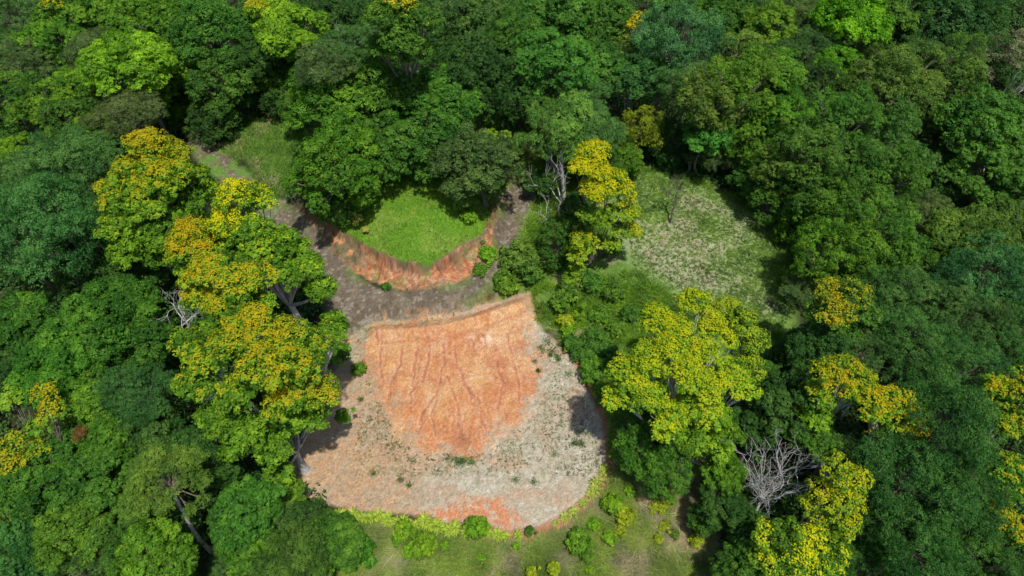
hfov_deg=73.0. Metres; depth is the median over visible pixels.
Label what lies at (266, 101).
forest tree
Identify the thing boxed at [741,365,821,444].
forest tree
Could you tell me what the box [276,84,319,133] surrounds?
forest tree
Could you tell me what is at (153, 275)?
forest tree
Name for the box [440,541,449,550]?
shrub
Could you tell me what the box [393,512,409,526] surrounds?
border plant
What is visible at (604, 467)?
border plant
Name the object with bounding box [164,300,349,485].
flowering tree
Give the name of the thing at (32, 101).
forest tree
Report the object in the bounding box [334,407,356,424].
shrub
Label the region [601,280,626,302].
shrub
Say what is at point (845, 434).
forest tree
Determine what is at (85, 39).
forest tree
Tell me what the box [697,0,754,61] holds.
forest tree
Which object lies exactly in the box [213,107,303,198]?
hillside grass
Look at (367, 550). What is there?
shrub
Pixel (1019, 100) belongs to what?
forest tree
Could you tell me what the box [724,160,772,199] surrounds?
forest tree
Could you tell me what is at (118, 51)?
forest tree
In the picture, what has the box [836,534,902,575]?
forest tree
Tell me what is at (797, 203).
forest tree
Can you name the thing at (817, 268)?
forest tree
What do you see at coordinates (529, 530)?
shrub
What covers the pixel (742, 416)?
forest tree
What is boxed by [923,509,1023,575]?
forest tree
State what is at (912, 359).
forest tree
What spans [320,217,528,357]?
verge grass
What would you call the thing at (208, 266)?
flowering tree
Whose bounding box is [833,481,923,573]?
forest tree
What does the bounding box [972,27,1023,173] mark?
sparse tree
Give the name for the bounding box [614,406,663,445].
forest tree
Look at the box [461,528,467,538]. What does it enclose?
border plant
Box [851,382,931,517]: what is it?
flowering tree
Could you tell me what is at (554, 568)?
shrub
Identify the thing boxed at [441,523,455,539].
border plant
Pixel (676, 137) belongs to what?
forest tree
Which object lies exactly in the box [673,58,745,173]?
forest tree
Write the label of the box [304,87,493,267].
mound grass
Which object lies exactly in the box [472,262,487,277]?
shrub
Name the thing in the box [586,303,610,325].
shrub
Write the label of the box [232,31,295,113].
forest tree
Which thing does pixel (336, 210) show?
shrub
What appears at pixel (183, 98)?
forest tree
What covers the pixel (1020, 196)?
forest tree
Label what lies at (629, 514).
shrub
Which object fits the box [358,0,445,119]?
tree
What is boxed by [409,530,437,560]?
shrub
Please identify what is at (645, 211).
clearing tufts
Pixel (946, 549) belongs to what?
forest tree
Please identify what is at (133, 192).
flowering tree
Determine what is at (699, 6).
forest tree
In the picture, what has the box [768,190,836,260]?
forest tree
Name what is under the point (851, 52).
forest tree
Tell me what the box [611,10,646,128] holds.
flowering tree
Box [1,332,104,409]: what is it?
forest tree
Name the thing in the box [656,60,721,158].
forest tree
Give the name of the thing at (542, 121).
forest tree
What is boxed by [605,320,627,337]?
shrub
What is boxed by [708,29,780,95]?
forest tree
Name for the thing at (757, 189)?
forest tree
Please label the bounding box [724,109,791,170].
forest tree
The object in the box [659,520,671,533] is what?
shrub
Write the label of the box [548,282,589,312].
shrub
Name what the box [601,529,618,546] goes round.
shrub
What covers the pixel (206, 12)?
forest tree
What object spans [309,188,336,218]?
shrub
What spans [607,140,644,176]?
forest tree
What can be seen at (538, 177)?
forest tree
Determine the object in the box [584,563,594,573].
shrub
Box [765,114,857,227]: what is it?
forest tree
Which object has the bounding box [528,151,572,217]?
dead tree
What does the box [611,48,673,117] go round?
forest tree
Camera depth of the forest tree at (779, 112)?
79.75 m
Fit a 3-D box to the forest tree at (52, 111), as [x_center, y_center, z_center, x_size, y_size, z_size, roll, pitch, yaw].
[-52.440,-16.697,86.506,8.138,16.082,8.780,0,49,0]
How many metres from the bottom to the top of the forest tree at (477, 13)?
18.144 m
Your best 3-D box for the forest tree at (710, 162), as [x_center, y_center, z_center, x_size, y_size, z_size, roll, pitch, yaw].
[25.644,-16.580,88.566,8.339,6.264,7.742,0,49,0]
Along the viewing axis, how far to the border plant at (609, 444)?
66.07 m
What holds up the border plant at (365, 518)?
on the ground at (464, 378)
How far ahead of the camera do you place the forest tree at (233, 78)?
88.44 m
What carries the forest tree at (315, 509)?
on the ground at (464, 378)
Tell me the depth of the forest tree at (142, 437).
57.37 m
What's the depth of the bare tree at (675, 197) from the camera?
83.06 m
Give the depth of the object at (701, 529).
60.88 m
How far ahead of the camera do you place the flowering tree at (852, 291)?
61.62 m
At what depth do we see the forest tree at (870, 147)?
74.92 m
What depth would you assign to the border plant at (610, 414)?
68.16 m
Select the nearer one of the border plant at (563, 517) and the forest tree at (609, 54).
the border plant at (563, 517)
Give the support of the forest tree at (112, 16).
on the ground at (464, 378)
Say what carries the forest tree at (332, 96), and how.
on the ground at (464, 378)
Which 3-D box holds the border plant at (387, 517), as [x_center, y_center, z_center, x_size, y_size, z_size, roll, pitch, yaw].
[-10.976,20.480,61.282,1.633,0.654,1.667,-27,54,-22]
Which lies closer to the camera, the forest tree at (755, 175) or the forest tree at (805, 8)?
the forest tree at (755, 175)
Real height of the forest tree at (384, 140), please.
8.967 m
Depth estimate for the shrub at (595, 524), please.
60.87 m
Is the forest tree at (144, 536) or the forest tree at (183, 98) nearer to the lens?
the forest tree at (144, 536)
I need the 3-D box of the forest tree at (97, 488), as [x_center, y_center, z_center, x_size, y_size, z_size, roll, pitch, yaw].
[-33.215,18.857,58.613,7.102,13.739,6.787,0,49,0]
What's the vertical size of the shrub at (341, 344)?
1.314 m
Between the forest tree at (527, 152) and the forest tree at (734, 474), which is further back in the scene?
the forest tree at (527, 152)
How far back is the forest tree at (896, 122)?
79.85 m
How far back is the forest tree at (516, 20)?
82.99 m
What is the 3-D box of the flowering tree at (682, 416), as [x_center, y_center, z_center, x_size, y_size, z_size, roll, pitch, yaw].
[14.101,9.514,62.500,13.712,17.672,14.196,0,49,0]
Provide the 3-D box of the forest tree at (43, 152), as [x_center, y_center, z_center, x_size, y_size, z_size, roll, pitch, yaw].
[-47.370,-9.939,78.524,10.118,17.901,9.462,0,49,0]
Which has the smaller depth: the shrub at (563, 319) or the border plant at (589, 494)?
the border plant at (589, 494)
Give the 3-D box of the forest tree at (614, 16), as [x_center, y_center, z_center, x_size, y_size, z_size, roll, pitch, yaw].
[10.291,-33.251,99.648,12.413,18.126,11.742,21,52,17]
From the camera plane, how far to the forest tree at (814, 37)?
92.86 m
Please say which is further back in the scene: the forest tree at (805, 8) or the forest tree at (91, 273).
the forest tree at (805, 8)
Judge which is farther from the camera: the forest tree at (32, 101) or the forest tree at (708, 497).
the forest tree at (32, 101)
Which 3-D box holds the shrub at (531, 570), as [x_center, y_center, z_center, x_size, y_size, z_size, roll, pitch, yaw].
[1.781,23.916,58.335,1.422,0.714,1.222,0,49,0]
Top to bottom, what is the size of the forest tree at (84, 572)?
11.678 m
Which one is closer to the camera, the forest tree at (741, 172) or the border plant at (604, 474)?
the border plant at (604, 474)
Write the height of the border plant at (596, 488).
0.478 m
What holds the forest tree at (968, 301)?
on the ground at (464, 378)
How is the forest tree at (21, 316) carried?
on the ground at (464, 378)
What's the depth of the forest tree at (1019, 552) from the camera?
54.47 m
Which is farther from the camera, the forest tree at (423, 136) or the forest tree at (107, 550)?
the forest tree at (423, 136)
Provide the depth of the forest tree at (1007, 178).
79.24 m
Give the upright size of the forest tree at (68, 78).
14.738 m
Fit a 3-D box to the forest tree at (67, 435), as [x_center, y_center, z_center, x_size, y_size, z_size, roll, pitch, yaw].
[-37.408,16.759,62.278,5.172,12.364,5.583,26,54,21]
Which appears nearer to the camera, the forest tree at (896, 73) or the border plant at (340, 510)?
the border plant at (340, 510)
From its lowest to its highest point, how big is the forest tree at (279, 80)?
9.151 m
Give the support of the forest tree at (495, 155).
on the ground at (464, 378)
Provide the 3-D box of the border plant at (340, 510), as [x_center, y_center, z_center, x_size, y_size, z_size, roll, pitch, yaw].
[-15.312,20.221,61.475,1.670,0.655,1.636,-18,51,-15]
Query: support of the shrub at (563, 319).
on the ground at (464, 378)
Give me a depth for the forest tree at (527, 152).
87.48 m
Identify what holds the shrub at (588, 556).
on the ground at (464, 378)
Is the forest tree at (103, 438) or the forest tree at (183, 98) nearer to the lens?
the forest tree at (103, 438)
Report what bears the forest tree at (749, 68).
on the ground at (464, 378)
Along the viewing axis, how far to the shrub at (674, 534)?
62.61 m
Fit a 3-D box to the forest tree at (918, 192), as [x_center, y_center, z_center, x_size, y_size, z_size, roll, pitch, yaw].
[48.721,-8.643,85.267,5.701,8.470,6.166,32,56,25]
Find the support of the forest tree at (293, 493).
on the ground at (464, 378)
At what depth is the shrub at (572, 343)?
72.69 m
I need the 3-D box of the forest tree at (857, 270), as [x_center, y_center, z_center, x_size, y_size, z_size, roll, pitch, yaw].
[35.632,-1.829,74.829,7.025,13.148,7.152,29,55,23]
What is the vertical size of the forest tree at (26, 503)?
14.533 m
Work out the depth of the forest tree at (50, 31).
93.98 m
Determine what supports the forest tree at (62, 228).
on the ground at (464, 378)
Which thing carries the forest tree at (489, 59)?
on the ground at (464, 378)
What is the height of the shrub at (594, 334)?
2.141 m
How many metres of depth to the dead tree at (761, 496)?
58.25 m
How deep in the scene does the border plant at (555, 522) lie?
61.22 m
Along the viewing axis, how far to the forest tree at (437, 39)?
89.99 m
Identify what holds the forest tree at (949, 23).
on the ground at (464, 378)
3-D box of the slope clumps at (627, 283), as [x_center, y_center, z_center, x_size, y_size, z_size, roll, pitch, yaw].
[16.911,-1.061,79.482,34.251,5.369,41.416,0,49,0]
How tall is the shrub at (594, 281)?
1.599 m
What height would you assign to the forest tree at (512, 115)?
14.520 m
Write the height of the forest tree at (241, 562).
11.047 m
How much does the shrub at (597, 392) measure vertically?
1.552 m
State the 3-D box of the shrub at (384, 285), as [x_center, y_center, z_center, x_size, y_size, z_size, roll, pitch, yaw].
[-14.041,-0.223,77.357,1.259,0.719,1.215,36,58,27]
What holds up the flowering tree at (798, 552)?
on the ground at (464, 378)
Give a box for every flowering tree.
[0,379,113,545]
[28,0,108,106]
[92,125,220,325]
[160,215,219,306]
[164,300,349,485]
[175,250,280,403]
[201,176,339,324]
[242,0,290,96]
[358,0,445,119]
[559,138,643,287]
[600,286,763,484]
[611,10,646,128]
[709,295,771,404]
[745,514,855,575]
[773,446,874,556]
[793,352,881,478]
[802,275,884,356]
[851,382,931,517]
[941,450,1023,575]
[965,364,1023,476]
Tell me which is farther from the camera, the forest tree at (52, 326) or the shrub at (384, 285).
the shrub at (384, 285)
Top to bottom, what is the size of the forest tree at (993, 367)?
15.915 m
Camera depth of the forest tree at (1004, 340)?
63.09 m
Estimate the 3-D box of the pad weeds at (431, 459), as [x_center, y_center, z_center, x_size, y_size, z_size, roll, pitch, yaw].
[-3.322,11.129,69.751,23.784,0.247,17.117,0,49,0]
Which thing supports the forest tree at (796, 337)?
on the ground at (464, 378)
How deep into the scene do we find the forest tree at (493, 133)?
81.38 m
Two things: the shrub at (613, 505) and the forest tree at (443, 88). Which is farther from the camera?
the forest tree at (443, 88)
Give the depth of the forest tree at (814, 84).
88.39 m
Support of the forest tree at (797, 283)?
on the ground at (464, 378)
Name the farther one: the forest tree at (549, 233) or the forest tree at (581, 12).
the forest tree at (581, 12)
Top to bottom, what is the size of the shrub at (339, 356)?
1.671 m
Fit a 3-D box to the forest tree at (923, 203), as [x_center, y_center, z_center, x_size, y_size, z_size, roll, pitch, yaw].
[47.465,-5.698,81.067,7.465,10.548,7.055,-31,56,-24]
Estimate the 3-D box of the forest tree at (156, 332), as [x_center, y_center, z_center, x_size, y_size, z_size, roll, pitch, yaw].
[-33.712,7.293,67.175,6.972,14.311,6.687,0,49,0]
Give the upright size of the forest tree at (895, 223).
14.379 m
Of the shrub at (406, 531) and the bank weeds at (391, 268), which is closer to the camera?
the shrub at (406, 531)
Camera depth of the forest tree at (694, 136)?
83.73 m
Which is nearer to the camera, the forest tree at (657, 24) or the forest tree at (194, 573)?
the forest tree at (194, 573)
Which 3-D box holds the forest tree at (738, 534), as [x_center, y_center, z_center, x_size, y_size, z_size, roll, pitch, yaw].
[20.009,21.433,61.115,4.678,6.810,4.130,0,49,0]
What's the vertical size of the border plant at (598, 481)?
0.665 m
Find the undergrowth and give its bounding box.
[0,0,1023,575]
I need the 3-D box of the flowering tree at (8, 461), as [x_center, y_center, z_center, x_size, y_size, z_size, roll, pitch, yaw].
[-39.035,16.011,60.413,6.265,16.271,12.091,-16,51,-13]
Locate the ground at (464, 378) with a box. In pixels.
[0,0,1023,575]
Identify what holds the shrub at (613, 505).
on the ground at (464, 378)
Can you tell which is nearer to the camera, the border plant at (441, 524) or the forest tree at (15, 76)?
the border plant at (441, 524)
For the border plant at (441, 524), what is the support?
on the ground at (464, 378)
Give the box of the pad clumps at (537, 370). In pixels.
[355,337,593,488]
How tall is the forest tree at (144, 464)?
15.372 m
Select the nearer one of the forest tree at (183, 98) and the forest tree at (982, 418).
the forest tree at (982, 418)
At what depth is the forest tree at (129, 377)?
58.18 m
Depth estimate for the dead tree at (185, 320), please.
67.19 m
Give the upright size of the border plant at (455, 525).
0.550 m
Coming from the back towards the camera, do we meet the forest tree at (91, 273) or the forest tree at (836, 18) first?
the forest tree at (836, 18)
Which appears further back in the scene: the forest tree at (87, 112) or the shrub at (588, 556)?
the forest tree at (87, 112)
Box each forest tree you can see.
[0,0,48,79]
[0,36,58,73]
[0,70,69,173]
[0,131,54,224]
[0,152,67,233]
[0,170,112,312]
[0,208,67,303]
[0,289,49,354]
[0,335,56,418]
[0,440,88,522]
[0,480,41,528]
[0,516,56,575]
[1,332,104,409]
[5,76,91,189]
[8,13,85,86]
[11,123,125,213]
[24,297,131,403]
[30,498,115,575]
[35,97,111,190]
[44,418,92,473]
[46,545,105,575]
[47,363,130,431]
[47,446,141,528]
[49,225,127,289]
[52,65,112,161]
[56,26,125,118]
[58,273,163,382]
[62,0,125,82]
[72,110,121,170]
[72,424,141,494]
[73,25,177,138]
[74,415,155,503]
[78,86,169,143]
[82,498,161,574]
[87,0,166,35]
[90,360,178,429]
[95,249,177,306]
[105,514,199,575]
[107,310,191,406]
[109,407,185,479]
[117,439,214,553]
[123,0,207,45]
[124,36,216,120]
[149,417,214,496]
[159,549,200,575]
[160,86,218,130]
[164,0,254,118]
[180,46,256,120]
[182,95,244,148]
[191,441,244,490]
[205,473,287,552]
[205,544,246,575]
[214,515,259,564]
[224,529,287,575]
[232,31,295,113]
[245,517,335,575]
[251,2,331,64]
[251,65,290,120]
[252,53,313,100]
[255,501,297,557]
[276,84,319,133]
[278,110,386,217]
[280,478,306,513]
[281,57,399,159]
[284,495,331,538]
[293,39,361,87]
[297,0,365,36]
[300,508,365,575]
[311,88,342,117]
[313,19,393,66]
[332,43,427,135]
[334,107,429,185]
[396,61,486,141]
[397,98,475,183]
[418,24,477,76]
[428,121,528,206]
[431,0,511,84]
[443,25,513,130]
[476,128,517,169]
[478,52,553,152]
[479,2,541,127]
[504,0,596,87]
[511,119,556,165]
[512,88,607,202]
[513,26,598,152]
[520,163,558,196]
[534,218,579,272]
[541,80,612,171]
[546,0,635,42]
[554,103,626,191]
[558,189,598,229]
[562,36,629,118]
[580,140,631,176]
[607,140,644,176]
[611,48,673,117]
[612,415,678,483]
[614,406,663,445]
[617,105,666,151]
[627,0,737,124]
[634,440,693,501]
[643,118,689,175]
[652,0,707,43]
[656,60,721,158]
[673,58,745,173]
[680,112,741,175]
[683,140,743,179]
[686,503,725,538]
[692,40,780,175]
[695,480,748,531]
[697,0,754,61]
[698,447,750,496]
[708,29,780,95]
[708,539,771,575]
[717,501,768,547]
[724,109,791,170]
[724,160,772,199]
[730,402,787,462]
[734,357,778,404]
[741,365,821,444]
[743,0,798,43]
[745,172,795,226]
[747,141,827,214]
[755,46,808,116]
[762,86,818,134]
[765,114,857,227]
[766,332,818,390]
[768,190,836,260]
[774,24,841,70]
[774,53,852,128]
[777,270,818,308]
[780,167,864,235]
[782,408,843,483]
[784,315,852,377]
[787,0,828,41]
[789,217,871,292]
[798,80,886,166]
[802,132,892,203]
[803,413,870,491]
[807,0,896,89]
[810,41,865,93]
[818,169,887,262]
[824,218,892,282]
[829,327,903,394]
[832,42,950,144]
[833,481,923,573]
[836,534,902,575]
[838,138,930,229]
[842,36,895,117]
[843,195,933,297]
[848,424,988,544]
[850,95,933,181]
[856,263,923,325]
[857,0,937,69]
[869,304,984,422]
[870,495,976,575]
[875,264,967,374]
[877,374,1002,509]
[878,234,942,300]
[881,437,1017,555]
[887,34,952,98]
[888,136,947,194]
[892,0,993,84]
[893,181,944,218]
[903,188,954,271]
[904,31,989,139]
[908,146,974,203]
[909,283,1022,387]
[911,92,969,146]
[920,203,1022,291]
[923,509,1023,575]
[924,228,1023,342]
[924,326,1016,401]
[930,81,1023,193]
[933,0,1011,47]
[939,138,1023,210]
[951,278,1023,396]
[953,39,1022,96]
[965,93,1023,208]
[969,195,1023,268]
[970,529,1023,575]
[983,161,1023,206]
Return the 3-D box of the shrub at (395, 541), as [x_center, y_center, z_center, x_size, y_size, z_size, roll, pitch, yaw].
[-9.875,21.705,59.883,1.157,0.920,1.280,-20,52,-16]
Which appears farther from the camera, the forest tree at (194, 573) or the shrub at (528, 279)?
the shrub at (528, 279)
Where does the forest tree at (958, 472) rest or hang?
on the ground at (464, 378)
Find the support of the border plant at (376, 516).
on the ground at (464, 378)
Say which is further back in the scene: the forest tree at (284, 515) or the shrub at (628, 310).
the shrub at (628, 310)
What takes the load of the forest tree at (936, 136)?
on the ground at (464, 378)
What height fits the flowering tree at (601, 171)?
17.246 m
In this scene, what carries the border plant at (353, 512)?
on the ground at (464, 378)
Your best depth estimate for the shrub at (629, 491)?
62.83 m
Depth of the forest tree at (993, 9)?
97.81 m
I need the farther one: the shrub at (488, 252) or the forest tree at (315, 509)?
the shrub at (488, 252)
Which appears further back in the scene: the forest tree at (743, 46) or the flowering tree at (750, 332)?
the forest tree at (743, 46)
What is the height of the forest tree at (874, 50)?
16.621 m
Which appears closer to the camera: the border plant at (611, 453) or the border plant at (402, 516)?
the border plant at (402, 516)
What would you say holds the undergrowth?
on the ground at (464, 378)
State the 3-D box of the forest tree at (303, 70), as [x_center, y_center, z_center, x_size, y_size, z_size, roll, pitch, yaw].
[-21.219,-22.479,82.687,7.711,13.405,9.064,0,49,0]
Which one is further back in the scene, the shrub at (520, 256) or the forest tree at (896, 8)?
the forest tree at (896, 8)
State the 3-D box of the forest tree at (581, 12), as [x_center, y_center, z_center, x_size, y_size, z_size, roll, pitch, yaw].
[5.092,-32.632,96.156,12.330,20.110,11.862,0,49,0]
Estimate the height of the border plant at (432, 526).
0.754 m
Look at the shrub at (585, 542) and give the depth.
59.18 m
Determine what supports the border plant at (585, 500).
on the ground at (464, 378)
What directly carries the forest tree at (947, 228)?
on the ground at (464, 378)
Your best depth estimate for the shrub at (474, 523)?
59.92 m
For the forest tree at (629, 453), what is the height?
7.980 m
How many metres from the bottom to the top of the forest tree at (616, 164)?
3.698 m
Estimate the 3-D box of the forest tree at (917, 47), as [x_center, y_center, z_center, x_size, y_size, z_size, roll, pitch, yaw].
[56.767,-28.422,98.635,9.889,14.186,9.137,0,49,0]
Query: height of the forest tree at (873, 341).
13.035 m
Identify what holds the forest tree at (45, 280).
on the ground at (464, 378)
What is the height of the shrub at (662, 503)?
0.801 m
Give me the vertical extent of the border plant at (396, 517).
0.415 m
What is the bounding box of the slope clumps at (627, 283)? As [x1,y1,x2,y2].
[518,158,795,426]
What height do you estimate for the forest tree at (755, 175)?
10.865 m
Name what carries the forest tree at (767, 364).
on the ground at (464, 378)
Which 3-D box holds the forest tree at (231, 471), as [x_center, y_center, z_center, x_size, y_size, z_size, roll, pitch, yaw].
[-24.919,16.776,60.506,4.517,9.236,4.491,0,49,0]
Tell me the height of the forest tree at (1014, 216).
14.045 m
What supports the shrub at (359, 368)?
on the ground at (464, 378)
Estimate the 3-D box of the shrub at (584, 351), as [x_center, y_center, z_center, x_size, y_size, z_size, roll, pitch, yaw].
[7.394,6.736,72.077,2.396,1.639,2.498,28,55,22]
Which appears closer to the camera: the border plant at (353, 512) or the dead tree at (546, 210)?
the border plant at (353, 512)
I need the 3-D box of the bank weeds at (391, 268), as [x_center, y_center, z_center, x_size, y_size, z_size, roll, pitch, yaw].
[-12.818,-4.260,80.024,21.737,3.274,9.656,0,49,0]
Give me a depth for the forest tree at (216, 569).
55.87 m
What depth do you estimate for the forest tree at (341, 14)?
105.52 m
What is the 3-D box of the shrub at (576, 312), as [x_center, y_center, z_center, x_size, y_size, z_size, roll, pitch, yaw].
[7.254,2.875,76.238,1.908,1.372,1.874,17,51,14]
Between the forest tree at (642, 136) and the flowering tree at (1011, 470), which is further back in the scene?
the forest tree at (642, 136)
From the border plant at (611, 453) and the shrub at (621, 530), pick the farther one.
the border plant at (611, 453)
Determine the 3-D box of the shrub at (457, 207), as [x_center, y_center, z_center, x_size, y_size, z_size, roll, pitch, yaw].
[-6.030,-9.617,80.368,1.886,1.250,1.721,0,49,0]
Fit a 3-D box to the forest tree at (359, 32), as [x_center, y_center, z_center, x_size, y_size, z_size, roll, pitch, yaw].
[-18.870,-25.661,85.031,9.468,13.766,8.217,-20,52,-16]
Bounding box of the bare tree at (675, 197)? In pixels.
[662,173,689,223]
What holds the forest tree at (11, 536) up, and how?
on the ground at (464, 378)
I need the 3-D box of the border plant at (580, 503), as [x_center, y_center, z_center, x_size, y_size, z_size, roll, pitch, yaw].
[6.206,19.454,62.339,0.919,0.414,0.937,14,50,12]
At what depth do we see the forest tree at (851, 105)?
77.40 m
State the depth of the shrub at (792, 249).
78.87 m
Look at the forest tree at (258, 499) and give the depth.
52.65 m
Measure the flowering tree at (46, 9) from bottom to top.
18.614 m
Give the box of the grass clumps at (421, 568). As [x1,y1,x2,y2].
[298,412,722,575]
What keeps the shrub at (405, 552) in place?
on the ground at (464, 378)
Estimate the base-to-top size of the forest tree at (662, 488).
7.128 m
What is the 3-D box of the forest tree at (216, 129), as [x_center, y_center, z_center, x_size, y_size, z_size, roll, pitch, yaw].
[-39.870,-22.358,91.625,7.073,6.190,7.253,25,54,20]
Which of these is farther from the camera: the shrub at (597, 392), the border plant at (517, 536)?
the shrub at (597, 392)
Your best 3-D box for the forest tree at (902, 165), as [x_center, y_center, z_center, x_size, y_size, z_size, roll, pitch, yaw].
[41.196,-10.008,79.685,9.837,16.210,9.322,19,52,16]
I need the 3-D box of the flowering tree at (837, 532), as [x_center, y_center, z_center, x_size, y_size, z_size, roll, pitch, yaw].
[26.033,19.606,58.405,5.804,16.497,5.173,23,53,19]
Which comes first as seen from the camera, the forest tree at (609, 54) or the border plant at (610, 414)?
the border plant at (610, 414)
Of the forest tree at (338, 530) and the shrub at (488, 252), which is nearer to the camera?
the forest tree at (338, 530)
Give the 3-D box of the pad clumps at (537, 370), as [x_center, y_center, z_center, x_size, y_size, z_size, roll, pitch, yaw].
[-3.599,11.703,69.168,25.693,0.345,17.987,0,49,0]
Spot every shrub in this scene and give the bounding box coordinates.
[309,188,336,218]
[320,194,358,227]
[326,346,350,367]
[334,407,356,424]
[335,336,350,352]
[336,532,376,571]
[345,189,370,211]
[350,362,367,376]
[351,213,364,225]
[362,226,368,231]
[380,282,391,290]
[391,518,418,542]
[391,536,403,547]
[401,542,414,559]
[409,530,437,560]
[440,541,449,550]
[452,200,467,210]
[459,206,477,222]
[463,515,491,539]
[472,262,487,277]
[476,553,486,563]
[477,244,497,266]
[491,267,520,294]
[497,238,543,284]
[512,541,521,550]
[515,262,546,282]
[524,525,538,536]
[525,565,540,575]
[546,561,560,575]
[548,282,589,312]
[555,314,574,327]
[560,323,575,337]
[562,334,581,353]
[565,525,595,554]
[570,306,585,323]
[570,342,594,362]
[579,354,608,384]
[579,547,594,561]
[580,271,604,292]
[581,326,609,352]
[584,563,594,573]
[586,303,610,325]
[586,380,607,405]
[586,516,600,531]
[594,341,620,364]
[600,492,624,515]
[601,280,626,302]
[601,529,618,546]
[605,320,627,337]
[614,524,625,538]
[616,504,637,527]
[619,304,640,322]
[623,484,637,498]
[648,501,659,514]
[652,531,663,543]
[655,499,668,514]
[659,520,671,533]
[665,493,676,504]
[670,528,679,540]
[687,531,704,548]
[790,244,802,252]
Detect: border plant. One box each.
[335,507,346,515]
[348,506,362,521]
[356,511,375,525]
[367,508,382,524]
[380,511,395,527]
[391,514,399,524]
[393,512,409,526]
[412,519,419,531]
[416,511,434,531]
[424,518,439,532]
[433,517,446,535]
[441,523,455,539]
[448,517,462,535]
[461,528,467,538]
[483,528,493,539]
[491,528,503,541]
[499,531,511,542]
[513,528,522,541]
[552,519,559,526]
[559,511,569,522]
[566,506,578,518]
[577,499,584,508]
[580,498,588,504]
[585,488,596,500]
[588,476,603,485]
[588,482,600,494]
[598,463,609,472]
[598,469,608,478]
[605,409,614,420]
[606,428,615,439]
[606,436,618,449]
[606,447,619,462]
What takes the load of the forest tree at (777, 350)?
on the ground at (464, 378)
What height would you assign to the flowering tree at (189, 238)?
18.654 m
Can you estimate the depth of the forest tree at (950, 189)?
82.87 m
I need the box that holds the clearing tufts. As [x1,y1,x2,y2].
[622,169,788,340]
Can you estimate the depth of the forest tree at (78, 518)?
51.92 m
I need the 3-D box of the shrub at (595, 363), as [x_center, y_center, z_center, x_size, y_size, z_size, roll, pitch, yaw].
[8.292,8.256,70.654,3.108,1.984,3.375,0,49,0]
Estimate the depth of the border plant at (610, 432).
66.92 m
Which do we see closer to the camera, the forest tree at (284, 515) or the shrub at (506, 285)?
the forest tree at (284, 515)
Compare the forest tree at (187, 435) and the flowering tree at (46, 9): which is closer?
the forest tree at (187, 435)
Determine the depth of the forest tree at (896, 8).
97.23 m
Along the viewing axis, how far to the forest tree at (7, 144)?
78.34 m
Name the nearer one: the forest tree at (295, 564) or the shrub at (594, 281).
the forest tree at (295, 564)
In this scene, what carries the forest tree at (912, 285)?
on the ground at (464, 378)
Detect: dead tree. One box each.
[149,287,200,327]
[171,303,204,403]
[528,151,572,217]
[537,193,561,223]
[720,429,825,538]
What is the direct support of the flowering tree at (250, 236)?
on the ground at (464, 378)
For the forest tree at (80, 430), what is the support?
on the ground at (464, 378)
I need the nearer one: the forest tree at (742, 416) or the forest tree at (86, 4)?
the forest tree at (742, 416)
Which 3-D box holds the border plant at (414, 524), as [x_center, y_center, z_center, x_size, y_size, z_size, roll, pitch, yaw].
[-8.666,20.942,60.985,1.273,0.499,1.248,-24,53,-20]
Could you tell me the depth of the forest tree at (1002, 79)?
94.71 m
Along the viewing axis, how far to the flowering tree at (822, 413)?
57.82 m
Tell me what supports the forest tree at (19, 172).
on the ground at (464, 378)
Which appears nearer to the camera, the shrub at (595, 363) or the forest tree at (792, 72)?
the shrub at (595, 363)
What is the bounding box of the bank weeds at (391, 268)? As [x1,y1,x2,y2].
[313,213,494,285]
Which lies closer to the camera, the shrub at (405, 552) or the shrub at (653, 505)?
the shrub at (405, 552)
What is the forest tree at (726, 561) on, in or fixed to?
on the ground at (464, 378)
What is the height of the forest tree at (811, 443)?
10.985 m
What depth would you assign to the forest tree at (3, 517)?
54.11 m
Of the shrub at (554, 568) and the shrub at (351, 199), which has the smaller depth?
the shrub at (554, 568)
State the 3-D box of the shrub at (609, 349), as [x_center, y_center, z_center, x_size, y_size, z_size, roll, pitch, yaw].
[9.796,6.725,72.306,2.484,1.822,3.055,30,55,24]
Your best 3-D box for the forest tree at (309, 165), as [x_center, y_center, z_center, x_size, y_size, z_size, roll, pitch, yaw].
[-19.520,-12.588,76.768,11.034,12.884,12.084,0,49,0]
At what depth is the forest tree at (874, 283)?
67.91 m
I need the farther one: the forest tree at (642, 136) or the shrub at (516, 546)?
the forest tree at (642, 136)
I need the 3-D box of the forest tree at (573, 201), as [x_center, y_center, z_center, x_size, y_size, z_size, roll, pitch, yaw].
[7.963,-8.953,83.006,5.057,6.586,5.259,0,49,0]
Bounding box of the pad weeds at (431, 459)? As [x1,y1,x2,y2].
[349,335,601,476]
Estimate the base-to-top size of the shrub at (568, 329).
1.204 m
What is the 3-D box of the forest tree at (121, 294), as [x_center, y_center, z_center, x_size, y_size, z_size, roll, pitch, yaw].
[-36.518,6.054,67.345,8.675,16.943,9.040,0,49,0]
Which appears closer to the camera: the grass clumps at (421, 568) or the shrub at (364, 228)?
the grass clumps at (421, 568)
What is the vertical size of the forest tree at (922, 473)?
18.227 m

